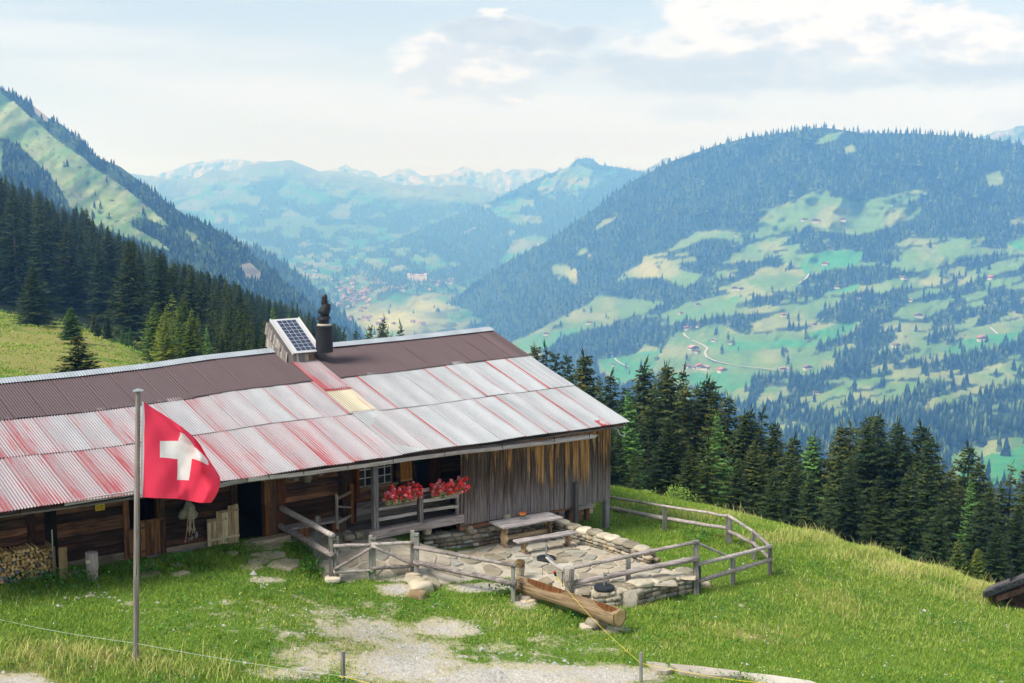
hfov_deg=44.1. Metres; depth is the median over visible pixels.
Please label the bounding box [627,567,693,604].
stone wall
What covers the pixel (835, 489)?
spruce tree
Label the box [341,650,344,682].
fence stake
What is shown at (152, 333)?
spruce tree
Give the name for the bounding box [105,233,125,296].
spruce tree
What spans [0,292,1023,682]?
ground
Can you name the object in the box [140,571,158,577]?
stepping stone
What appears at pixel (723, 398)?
spruce tree
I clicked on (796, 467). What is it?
spruce tree
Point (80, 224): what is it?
spruce tree
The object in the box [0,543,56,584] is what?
firewood pile
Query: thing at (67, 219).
spruce tree
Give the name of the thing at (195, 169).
mountain range
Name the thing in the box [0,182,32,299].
spruce tree
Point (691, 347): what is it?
chalet
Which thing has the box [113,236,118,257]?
spruce tree
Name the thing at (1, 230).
spruce tree
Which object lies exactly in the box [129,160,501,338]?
valley
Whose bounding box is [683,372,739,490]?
spruce tree
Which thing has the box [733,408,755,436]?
spruce tree
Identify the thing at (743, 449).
spruce tree
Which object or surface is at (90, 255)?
spruce tree
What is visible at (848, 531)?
spruce tree
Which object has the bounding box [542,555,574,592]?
fountain post
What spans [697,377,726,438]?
spruce tree
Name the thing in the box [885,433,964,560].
spruce tree
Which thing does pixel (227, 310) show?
spruce tree
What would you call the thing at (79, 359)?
young spruce
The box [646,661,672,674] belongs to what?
path slab
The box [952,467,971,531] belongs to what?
spruce tree
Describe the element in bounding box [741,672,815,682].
path slab
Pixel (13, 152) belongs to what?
mountain spruces
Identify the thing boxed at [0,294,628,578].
barn
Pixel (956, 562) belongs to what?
young spruce
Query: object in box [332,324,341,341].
spruce tree
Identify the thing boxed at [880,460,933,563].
spruce tree
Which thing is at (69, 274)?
spruce tree
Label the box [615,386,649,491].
larch tree
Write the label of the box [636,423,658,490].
spruce tree
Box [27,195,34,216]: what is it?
spruce tree
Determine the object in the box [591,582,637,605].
stone wall
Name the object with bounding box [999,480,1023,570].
spruce tree
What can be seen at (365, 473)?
window
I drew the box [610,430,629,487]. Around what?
spruce tree
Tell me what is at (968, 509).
conifer tree
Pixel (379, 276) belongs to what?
ridge wood
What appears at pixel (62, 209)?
spruce tree
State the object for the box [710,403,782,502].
spruce tree
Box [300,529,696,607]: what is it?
terrace
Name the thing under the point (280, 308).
spruce tree
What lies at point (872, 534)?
spruce tree
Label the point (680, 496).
bush
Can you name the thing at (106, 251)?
spruce tree
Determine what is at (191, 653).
fence wire
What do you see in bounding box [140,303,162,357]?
spruce tree
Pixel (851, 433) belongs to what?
spruce tree
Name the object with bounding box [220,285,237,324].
spruce tree
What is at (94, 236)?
spruce tree
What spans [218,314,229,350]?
spruce tree
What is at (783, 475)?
spruce tree
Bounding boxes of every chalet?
[687,344,698,350]
[695,363,703,369]
[700,365,710,370]
[716,367,726,372]
[779,366,788,372]
[802,364,812,370]
[914,312,923,317]
[976,335,988,341]
[987,275,995,279]
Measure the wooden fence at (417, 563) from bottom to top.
1.677 m
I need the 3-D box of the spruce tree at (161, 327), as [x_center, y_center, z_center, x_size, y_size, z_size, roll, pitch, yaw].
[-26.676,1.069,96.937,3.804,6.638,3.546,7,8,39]
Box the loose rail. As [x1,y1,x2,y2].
[698,542,726,555]
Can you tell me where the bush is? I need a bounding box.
[660,484,701,502]
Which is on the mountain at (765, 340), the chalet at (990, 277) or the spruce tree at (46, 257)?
the chalet at (990, 277)
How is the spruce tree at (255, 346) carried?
on the ground at (406, 650)
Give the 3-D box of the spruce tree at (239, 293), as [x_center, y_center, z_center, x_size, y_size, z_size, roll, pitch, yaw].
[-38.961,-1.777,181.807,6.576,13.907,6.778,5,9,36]
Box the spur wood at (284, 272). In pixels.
[233,238,365,339]
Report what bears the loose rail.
attached to the wooden fence at (628, 571)
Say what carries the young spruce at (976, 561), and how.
on the ground at (406, 650)
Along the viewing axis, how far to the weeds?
32.55 m
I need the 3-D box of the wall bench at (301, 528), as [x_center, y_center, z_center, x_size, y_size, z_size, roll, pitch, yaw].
[-5.556,5.341,35.913,1.789,0.456,0.432,-5,9,-36]
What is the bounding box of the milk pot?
[302,475,312,482]
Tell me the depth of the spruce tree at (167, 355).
90.44 m
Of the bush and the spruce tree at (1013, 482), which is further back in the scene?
the spruce tree at (1013, 482)
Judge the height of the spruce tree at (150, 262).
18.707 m
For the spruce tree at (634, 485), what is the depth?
63.24 m
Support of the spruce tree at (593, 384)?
on the ground at (406, 650)
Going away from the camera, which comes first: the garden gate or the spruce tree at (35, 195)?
the garden gate
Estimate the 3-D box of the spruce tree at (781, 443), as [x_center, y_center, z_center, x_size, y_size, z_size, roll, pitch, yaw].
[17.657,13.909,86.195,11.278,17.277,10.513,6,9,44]
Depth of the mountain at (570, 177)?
7611.48 m
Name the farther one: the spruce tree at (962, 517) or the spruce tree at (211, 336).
the spruce tree at (211, 336)
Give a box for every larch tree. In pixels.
[119,326,125,344]
[124,333,129,346]
[127,327,135,346]
[202,328,213,354]
[270,307,277,319]
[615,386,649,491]
[700,410,733,508]
[797,431,826,514]
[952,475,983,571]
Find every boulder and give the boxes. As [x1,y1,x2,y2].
[407,577,433,592]
[407,589,427,600]
[520,598,536,602]
[579,622,598,629]
[701,581,710,587]
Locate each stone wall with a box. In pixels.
[420,520,555,548]
[552,519,660,564]
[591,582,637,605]
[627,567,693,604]
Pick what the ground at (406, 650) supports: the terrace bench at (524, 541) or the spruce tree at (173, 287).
the spruce tree at (173, 287)
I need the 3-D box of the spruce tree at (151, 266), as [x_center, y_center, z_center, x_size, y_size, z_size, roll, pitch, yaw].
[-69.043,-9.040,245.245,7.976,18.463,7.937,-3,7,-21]
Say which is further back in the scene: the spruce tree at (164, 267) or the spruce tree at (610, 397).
the spruce tree at (164, 267)
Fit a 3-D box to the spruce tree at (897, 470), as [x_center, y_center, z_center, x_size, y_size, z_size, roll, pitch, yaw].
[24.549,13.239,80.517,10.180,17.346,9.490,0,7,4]
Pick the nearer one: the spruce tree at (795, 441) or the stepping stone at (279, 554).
the stepping stone at (279, 554)
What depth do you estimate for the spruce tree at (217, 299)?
199.72 m
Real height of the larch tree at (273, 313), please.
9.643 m
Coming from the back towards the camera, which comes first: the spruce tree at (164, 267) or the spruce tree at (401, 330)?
the spruce tree at (164, 267)
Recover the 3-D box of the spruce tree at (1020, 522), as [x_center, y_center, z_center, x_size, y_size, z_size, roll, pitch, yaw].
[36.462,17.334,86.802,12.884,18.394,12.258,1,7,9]
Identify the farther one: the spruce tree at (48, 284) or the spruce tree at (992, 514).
the spruce tree at (48, 284)
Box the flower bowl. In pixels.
[519,511,525,519]
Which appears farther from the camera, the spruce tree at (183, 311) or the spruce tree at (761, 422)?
the spruce tree at (183, 311)
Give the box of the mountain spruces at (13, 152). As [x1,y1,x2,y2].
[0,86,360,340]
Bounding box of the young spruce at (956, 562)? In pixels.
[947,540,972,576]
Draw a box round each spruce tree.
[0,177,14,234]
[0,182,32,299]
[0,205,24,296]
[0,206,31,307]
[10,265,63,326]
[14,208,71,306]
[16,181,31,211]
[16,196,26,256]
[17,194,34,242]
[18,201,77,310]
[18,202,35,265]
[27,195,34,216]
[27,223,61,294]
[30,189,42,218]
[32,192,58,254]
[35,209,57,264]
[46,201,59,241]
[47,212,75,280]
[49,200,60,218]
[52,224,103,305]
[58,205,74,228]
[58,221,86,297]
[60,212,67,237]
[61,212,76,238]
[64,219,92,292]
[68,225,112,310]
[70,207,77,232]
[75,212,84,241]
[76,229,94,296]
[77,207,86,239]
[79,210,96,244]
[80,242,119,319]
[82,217,92,249]
[85,221,103,266]
[93,226,122,309]
[96,231,104,252]
[100,234,116,273]
[100,238,149,338]
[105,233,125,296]
[109,248,126,312]
[111,236,132,323]
[111,240,153,330]
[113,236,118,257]
[116,234,122,257]
[116,238,126,277]
[117,239,148,300]
[123,251,153,337]
[123,254,149,336]
[132,249,180,345]
[135,307,159,361]
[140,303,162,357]
[142,268,202,345]
[143,248,149,269]
[145,247,167,290]
[145,257,156,302]
[147,313,172,361]
[148,249,159,283]
[151,306,176,359]
[151,319,180,362]
[152,249,174,304]
[167,293,178,344]
[167,314,183,357]
[169,303,186,355]
[170,264,180,289]
[172,296,197,350]
[175,265,205,320]
[177,261,189,287]
[178,320,200,358]
[180,268,210,345]
[183,309,209,355]
[186,264,204,315]
[195,314,209,353]
[196,278,219,340]
[197,270,210,301]
[200,282,211,307]
[201,279,223,350]
[205,273,217,302]
[205,312,218,352]
[208,272,235,319]
[209,284,225,324]
[209,310,222,352]
[211,323,220,353]
[214,301,232,352]
[216,334,226,352]
[218,279,236,320]
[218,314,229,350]
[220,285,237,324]
[220,306,239,352]
[221,290,238,341]
[227,303,250,349]
[229,321,238,351]
[231,284,244,311]
[232,283,256,341]
[233,288,252,336]
[237,311,253,350]
[238,332,246,350]
[240,292,259,344]
[243,319,251,349]
[246,294,262,343]
[248,306,263,347]
[249,325,261,349]
[254,293,259,313]
[255,295,263,324]
[257,301,267,335]
[259,314,265,348]
[260,332,265,348]
[262,295,266,314]
[264,300,273,321]
[274,301,280,318]
[276,300,286,318]
[279,303,287,318]
[283,303,288,318]
[309,317,315,339]
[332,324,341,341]
[340,329,346,341]
[351,326,358,339]
[376,320,385,337]
[377,314,388,337]
[396,319,404,335]
[529,339,547,366]
[541,340,555,372]
[547,349,566,376]
[560,349,577,383]
[564,369,576,383]
[572,347,606,396]
[572,348,605,403]
[577,367,585,390]
[594,378,612,438]
[595,367,643,455]
[610,428,637,489]
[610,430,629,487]
[611,380,658,486]
[624,355,661,462]
[625,370,664,422]
[625,448,645,490]
[634,360,704,488]
[634,402,674,485]
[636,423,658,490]
[637,418,696,498]
[653,361,683,406]
[663,378,708,480]
[671,405,692,494]
[673,441,709,504]
[674,361,694,406]
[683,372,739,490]
[686,380,709,426]
[691,398,726,506]
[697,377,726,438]
[700,390,743,500]
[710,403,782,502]
[712,377,730,425]
[712,409,763,507]
[719,458,758,516]
[731,441,791,525]
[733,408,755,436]
[754,404,782,464]
[755,420,791,515]
[756,434,768,452]
[757,469,791,521]
[761,421,803,493]
[767,437,808,524]
[778,466,814,526]
[784,430,809,483]
[785,452,801,489]
[791,468,829,532]
[795,427,829,514]
[812,421,857,525]
[815,448,869,543]
[816,479,840,538]
[819,442,850,493]
[824,408,901,520]
[824,414,897,545]
[824,417,855,475]
[830,461,874,546]
[844,408,895,488]
[845,419,858,460]
[848,418,862,449]
[855,472,901,553]
[866,419,948,537]
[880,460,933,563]
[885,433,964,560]
[886,414,916,488]
[890,418,965,542]
[896,464,972,574]
[914,504,952,566]
[916,423,948,500]
[925,436,962,537]
[943,462,968,546]
[946,479,968,560]
[948,438,1000,505]
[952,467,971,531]
[952,497,1002,579]
[954,456,1008,549]
[975,483,997,512]
[978,486,1007,568]
[981,526,1016,582]
[985,500,1023,580]
[987,481,1021,545]
[997,459,1020,539]
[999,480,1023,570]
[1000,495,1023,551]
[1002,470,1023,533]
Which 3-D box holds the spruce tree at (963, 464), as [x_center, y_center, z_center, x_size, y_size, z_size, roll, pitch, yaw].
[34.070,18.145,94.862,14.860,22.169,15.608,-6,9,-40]
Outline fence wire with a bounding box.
[3,620,370,679]
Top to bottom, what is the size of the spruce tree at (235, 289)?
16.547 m
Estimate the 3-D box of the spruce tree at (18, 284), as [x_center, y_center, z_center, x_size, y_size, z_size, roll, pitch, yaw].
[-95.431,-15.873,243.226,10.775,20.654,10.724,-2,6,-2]
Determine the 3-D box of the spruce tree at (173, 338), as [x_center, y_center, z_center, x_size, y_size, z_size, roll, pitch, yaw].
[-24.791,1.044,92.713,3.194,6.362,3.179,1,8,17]
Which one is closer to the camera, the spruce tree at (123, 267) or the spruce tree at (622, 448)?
the spruce tree at (622, 448)
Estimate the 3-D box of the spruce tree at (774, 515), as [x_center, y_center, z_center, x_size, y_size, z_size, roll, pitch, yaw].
[13.143,9.020,63.658,3.088,5.597,2.878,2,7,8]
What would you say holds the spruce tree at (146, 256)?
on the ground at (406, 650)
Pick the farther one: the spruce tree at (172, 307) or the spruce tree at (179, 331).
the spruce tree at (172, 307)
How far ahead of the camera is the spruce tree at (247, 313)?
175.35 m
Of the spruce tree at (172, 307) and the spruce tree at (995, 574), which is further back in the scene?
the spruce tree at (172, 307)
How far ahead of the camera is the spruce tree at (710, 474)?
65.19 m
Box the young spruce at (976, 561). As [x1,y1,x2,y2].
[966,548,988,581]
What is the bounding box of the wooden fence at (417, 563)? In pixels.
[413,533,516,601]
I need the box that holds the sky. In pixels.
[0,0,1023,176]
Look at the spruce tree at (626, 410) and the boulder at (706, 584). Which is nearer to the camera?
the boulder at (706, 584)
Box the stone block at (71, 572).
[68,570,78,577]
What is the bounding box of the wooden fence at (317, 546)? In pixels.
[278,505,335,576]
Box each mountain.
[359,158,644,285]
[450,127,1023,487]
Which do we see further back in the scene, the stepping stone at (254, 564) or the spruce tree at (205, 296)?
the spruce tree at (205, 296)
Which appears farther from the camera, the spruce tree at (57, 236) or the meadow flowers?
the spruce tree at (57, 236)
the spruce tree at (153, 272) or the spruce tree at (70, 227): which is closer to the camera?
the spruce tree at (153, 272)
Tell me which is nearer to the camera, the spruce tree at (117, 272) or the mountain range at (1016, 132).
the spruce tree at (117, 272)
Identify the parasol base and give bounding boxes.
[536,544,555,562]
[594,572,614,591]
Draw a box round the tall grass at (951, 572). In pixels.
[0,497,1023,682]
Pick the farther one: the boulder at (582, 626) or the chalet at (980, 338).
the chalet at (980, 338)
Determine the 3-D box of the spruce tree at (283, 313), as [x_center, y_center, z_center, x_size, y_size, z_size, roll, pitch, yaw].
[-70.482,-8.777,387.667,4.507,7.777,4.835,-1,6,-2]
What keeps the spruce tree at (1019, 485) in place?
on the ground at (406, 650)
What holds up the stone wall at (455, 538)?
on the ground at (406, 650)
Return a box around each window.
[360,467,370,486]
[378,464,392,483]
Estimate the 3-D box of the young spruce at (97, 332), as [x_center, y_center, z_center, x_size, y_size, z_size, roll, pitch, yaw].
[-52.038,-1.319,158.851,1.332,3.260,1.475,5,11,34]
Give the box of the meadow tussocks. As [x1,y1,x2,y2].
[0,309,150,377]
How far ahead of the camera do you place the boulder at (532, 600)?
33.24 m
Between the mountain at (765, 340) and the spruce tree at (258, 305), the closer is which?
the spruce tree at (258, 305)
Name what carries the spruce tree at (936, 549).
on the ground at (406, 650)
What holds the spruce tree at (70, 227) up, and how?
on the ground at (406, 650)
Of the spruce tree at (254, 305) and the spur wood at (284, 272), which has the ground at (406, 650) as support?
the spruce tree at (254, 305)
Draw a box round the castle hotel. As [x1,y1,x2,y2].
[407,273,426,280]
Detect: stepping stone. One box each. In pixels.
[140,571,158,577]
[172,570,190,576]
[227,551,237,555]
[241,562,262,570]
[246,542,282,550]
[248,558,269,564]
[251,551,285,559]
[267,558,299,570]
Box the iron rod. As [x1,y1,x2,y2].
[51,530,53,575]
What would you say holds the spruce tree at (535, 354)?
on the ground at (406, 650)
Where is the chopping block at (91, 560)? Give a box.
[85,551,98,581]
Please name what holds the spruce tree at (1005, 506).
on the ground at (406, 650)
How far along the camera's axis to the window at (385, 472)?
37.50 m
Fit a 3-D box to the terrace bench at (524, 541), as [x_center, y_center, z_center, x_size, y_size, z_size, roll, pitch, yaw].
[1.006,5.973,37.399,2.101,0.456,0.427,-4,8,-31]
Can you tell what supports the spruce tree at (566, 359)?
on the ground at (406, 650)
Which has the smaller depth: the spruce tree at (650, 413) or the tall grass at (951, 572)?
the tall grass at (951, 572)
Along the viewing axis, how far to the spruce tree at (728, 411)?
89.31 m
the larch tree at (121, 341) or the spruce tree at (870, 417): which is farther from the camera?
the larch tree at (121, 341)
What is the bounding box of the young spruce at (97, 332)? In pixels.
[93,318,102,337]
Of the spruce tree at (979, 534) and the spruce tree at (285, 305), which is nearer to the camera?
the spruce tree at (979, 534)
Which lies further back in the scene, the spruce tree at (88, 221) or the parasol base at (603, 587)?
the spruce tree at (88, 221)
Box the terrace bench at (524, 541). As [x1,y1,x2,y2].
[513,530,578,554]
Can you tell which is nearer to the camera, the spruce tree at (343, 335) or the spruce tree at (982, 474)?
the spruce tree at (982, 474)
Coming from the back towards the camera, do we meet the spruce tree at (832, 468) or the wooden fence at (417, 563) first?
the spruce tree at (832, 468)
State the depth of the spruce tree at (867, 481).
78.97 m
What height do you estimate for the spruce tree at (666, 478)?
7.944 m
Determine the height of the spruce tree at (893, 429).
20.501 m
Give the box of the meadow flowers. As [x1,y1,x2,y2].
[8,501,1020,681]
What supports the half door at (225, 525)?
in the barn
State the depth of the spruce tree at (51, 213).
333.66 m
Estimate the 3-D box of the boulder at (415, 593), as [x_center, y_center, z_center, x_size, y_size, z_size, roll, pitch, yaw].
[-2.489,6.744,33.331,0.450,0.340,0.350,1,10,17]
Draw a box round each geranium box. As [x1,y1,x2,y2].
[380,481,423,505]
[429,476,470,498]
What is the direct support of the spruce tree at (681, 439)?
on the ground at (406, 650)
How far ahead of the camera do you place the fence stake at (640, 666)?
27.90 m
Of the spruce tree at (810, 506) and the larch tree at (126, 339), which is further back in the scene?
the larch tree at (126, 339)
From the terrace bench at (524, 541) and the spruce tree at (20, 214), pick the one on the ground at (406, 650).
the spruce tree at (20, 214)
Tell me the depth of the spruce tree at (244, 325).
120.55 m
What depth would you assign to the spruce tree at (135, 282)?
185.94 m
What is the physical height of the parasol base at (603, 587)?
0.460 m
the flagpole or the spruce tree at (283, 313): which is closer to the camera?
the flagpole
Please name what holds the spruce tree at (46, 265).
on the ground at (406, 650)
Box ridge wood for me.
[352,156,647,295]
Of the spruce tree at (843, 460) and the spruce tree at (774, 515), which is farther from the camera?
the spruce tree at (843, 460)
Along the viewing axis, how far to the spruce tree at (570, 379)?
97.20 m
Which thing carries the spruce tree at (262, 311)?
on the ground at (406, 650)
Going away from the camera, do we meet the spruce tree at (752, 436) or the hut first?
the hut
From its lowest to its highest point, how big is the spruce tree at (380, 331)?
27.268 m
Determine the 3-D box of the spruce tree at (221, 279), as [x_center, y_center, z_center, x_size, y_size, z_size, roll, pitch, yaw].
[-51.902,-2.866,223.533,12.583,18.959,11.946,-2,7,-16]
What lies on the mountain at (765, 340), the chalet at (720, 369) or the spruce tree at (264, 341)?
the chalet at (720, 369)
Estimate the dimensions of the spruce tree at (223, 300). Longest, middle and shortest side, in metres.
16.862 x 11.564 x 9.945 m
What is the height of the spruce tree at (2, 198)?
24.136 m
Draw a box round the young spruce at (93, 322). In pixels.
[89,315,95,332]
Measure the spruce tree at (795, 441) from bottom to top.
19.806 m
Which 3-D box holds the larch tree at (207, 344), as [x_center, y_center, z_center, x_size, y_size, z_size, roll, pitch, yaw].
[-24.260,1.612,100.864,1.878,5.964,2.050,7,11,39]
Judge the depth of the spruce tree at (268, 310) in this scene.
301.35 m
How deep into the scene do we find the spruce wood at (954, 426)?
3405.69 m
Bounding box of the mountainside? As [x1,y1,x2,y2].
[0,91,348,334]
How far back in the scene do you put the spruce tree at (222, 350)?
98.74 m
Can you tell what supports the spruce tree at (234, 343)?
on the ground at (406, 650)
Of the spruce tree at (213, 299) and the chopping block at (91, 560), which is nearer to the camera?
the chopping block at (91, 560)
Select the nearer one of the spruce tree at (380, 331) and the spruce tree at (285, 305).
the spruce tree at (380, 331)
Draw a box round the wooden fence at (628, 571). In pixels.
[571,539,700,594]
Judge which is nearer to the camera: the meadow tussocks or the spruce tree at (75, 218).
the meadow tussocks
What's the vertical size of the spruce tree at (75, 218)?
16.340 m
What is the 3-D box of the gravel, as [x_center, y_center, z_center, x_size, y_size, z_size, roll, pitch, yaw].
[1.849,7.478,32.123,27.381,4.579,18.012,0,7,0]
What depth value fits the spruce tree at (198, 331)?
102.56 m
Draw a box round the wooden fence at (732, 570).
[699,544,772,584]
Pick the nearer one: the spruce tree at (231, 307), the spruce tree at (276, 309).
the spruce tree at (231, 307)
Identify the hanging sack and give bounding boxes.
[178,500,198,541]
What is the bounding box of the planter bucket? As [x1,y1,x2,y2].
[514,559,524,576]
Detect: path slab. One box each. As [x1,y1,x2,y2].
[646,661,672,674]
[670,663,741,679]
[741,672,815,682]
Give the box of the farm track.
[683,333,781,369]
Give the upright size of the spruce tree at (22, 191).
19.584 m
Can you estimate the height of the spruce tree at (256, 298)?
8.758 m
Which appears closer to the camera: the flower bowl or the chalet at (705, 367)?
the flower bowl
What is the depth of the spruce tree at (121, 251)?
299.57 m
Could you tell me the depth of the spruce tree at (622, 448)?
66.90 m
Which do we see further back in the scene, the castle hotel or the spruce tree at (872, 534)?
the castle hotel
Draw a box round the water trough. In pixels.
[510,576,626,629]
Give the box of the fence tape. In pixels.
[553,571,759,682]
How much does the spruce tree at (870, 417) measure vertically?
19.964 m
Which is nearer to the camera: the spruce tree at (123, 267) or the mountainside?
the spruce tree at (123, 267)
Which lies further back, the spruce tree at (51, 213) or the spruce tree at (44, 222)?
the spruce tree at (51, 213)
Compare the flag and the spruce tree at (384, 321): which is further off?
the spruce tree at (384, 321)
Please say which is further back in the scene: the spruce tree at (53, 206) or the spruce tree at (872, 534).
the spruce tree at (53, 206)
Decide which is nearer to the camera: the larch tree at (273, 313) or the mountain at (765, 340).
the larch tree at (273, 313)
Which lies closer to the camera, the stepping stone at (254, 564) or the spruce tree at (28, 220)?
the stepping stone at (254, 564)
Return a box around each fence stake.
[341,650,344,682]
[639,652,642,681]
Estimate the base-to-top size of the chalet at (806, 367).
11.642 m
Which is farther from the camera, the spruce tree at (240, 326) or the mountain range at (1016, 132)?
the mountain range at (1016, 132)
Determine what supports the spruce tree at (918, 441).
on the ground at (406, 650)
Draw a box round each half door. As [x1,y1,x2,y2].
[128,518,163,557]
[206,504,239,546]
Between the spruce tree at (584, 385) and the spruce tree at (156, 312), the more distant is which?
the spruce tree at (156, 312)
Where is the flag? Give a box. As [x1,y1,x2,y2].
[140,401,219,502]
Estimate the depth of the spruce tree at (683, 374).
104.61 m
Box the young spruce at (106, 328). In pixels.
[101,318,112,339]
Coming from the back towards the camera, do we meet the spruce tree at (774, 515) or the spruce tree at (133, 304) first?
the spruce tree at (133, 304)
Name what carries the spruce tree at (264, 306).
on the ground at (406, 650)
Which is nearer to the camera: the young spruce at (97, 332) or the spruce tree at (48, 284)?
the young spruce at (97, 332)
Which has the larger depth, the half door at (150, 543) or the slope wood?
the slope wood
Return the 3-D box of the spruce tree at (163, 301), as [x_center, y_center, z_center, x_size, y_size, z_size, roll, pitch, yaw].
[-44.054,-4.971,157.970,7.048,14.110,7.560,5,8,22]
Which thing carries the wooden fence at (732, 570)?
on the ground at (406, 650)
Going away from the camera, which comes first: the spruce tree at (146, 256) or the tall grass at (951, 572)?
the tall grass at (951, 572)
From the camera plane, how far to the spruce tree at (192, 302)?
177.74 m
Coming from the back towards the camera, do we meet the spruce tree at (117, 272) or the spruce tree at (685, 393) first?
the spruce tree at (117, 272)
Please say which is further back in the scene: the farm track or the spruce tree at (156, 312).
the farm track
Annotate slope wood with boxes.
[3,175,341,341]
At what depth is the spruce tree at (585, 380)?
100.65 m
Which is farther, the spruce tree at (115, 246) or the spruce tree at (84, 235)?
the spruce tree at (115, 246)
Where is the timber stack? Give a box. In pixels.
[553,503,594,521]
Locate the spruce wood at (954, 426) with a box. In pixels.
[446,121,1023,522]
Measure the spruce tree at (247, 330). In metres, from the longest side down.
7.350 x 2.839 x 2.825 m
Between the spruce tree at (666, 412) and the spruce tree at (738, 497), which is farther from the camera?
the spruce tree at (666, 412)
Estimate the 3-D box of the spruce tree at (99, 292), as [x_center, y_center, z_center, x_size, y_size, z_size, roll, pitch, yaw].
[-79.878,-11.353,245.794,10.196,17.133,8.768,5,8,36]
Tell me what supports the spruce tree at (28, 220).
on the ground at (406, 650)
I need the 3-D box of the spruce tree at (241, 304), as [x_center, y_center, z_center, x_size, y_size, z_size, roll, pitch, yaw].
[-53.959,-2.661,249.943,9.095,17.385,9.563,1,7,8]
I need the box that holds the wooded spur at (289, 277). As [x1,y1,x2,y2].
[248,246,362,339]
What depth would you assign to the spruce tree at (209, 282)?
255.23 m
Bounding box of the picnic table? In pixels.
[489,512,562,547]
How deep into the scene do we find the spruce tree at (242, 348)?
100.61 m
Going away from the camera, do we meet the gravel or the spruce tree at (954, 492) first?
the gravel
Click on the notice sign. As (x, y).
(99, 507)
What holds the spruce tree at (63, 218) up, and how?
on the ground at (406, 650)
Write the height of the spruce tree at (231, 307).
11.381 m
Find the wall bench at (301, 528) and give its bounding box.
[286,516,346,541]
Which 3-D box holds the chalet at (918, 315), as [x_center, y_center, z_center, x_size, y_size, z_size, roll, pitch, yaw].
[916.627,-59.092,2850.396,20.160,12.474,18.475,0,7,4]
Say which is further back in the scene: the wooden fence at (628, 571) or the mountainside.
the mountainside
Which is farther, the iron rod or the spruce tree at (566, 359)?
the spruce tree at (566, 359)
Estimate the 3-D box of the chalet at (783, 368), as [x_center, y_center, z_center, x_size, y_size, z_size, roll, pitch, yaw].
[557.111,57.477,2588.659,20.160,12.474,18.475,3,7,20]
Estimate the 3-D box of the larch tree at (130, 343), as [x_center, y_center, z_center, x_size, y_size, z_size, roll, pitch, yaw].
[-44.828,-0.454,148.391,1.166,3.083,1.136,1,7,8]
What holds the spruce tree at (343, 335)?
on the ground at (406, 650)
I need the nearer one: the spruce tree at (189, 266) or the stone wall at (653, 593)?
the stone wall at (653, 593)
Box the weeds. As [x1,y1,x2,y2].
[5,516,739,617]
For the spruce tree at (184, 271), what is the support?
on the ground at (406, 650)
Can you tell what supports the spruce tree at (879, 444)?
on the ground at (406, 650)
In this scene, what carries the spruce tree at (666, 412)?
on the ground at (406, 650)
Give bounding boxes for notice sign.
[95,504,104,510]
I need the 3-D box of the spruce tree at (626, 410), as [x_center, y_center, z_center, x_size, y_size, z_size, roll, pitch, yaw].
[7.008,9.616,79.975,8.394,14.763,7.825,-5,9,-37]
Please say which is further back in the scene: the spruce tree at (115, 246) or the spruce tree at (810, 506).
the spruce tree at (115, 246)
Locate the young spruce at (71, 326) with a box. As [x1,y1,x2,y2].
[57,307,86,343]
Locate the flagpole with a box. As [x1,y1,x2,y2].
[133,388,143,661]
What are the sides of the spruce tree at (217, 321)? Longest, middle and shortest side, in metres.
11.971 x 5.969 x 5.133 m
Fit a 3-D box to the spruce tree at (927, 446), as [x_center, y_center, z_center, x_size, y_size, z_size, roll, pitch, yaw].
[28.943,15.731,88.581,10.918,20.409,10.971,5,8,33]
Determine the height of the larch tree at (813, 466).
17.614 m
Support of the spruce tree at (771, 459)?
on the ground at (406, 650)
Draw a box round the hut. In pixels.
[983,556,1023,608]
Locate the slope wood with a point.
(101, 229)
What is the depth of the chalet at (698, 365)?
2780.25 m
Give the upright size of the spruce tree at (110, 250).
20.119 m
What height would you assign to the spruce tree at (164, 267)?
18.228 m
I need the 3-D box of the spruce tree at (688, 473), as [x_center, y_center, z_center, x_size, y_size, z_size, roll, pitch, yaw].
[8.988,7.919,64.469,3.063,5.933,3.157,3,9,19]
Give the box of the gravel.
[0,529,1015,682]
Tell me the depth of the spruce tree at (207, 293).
239.27 m
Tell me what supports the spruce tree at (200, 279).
on the ground at (406, 650)
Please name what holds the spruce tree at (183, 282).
on the ground at (406, 650)
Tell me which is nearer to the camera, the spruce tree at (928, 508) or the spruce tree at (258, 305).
the spruce tree at (928, 508)
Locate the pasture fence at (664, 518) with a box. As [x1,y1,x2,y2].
[610,496,772,560]
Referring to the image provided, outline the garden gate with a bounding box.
[325,530,419,583]
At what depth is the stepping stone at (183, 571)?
32.01 m
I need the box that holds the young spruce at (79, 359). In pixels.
[48,334,101,372]
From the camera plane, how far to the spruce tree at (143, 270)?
185.64 m
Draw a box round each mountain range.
[149,159,267,178]
[320,164,548,194]
[644,158,671,171]
[983,125,1023,144]

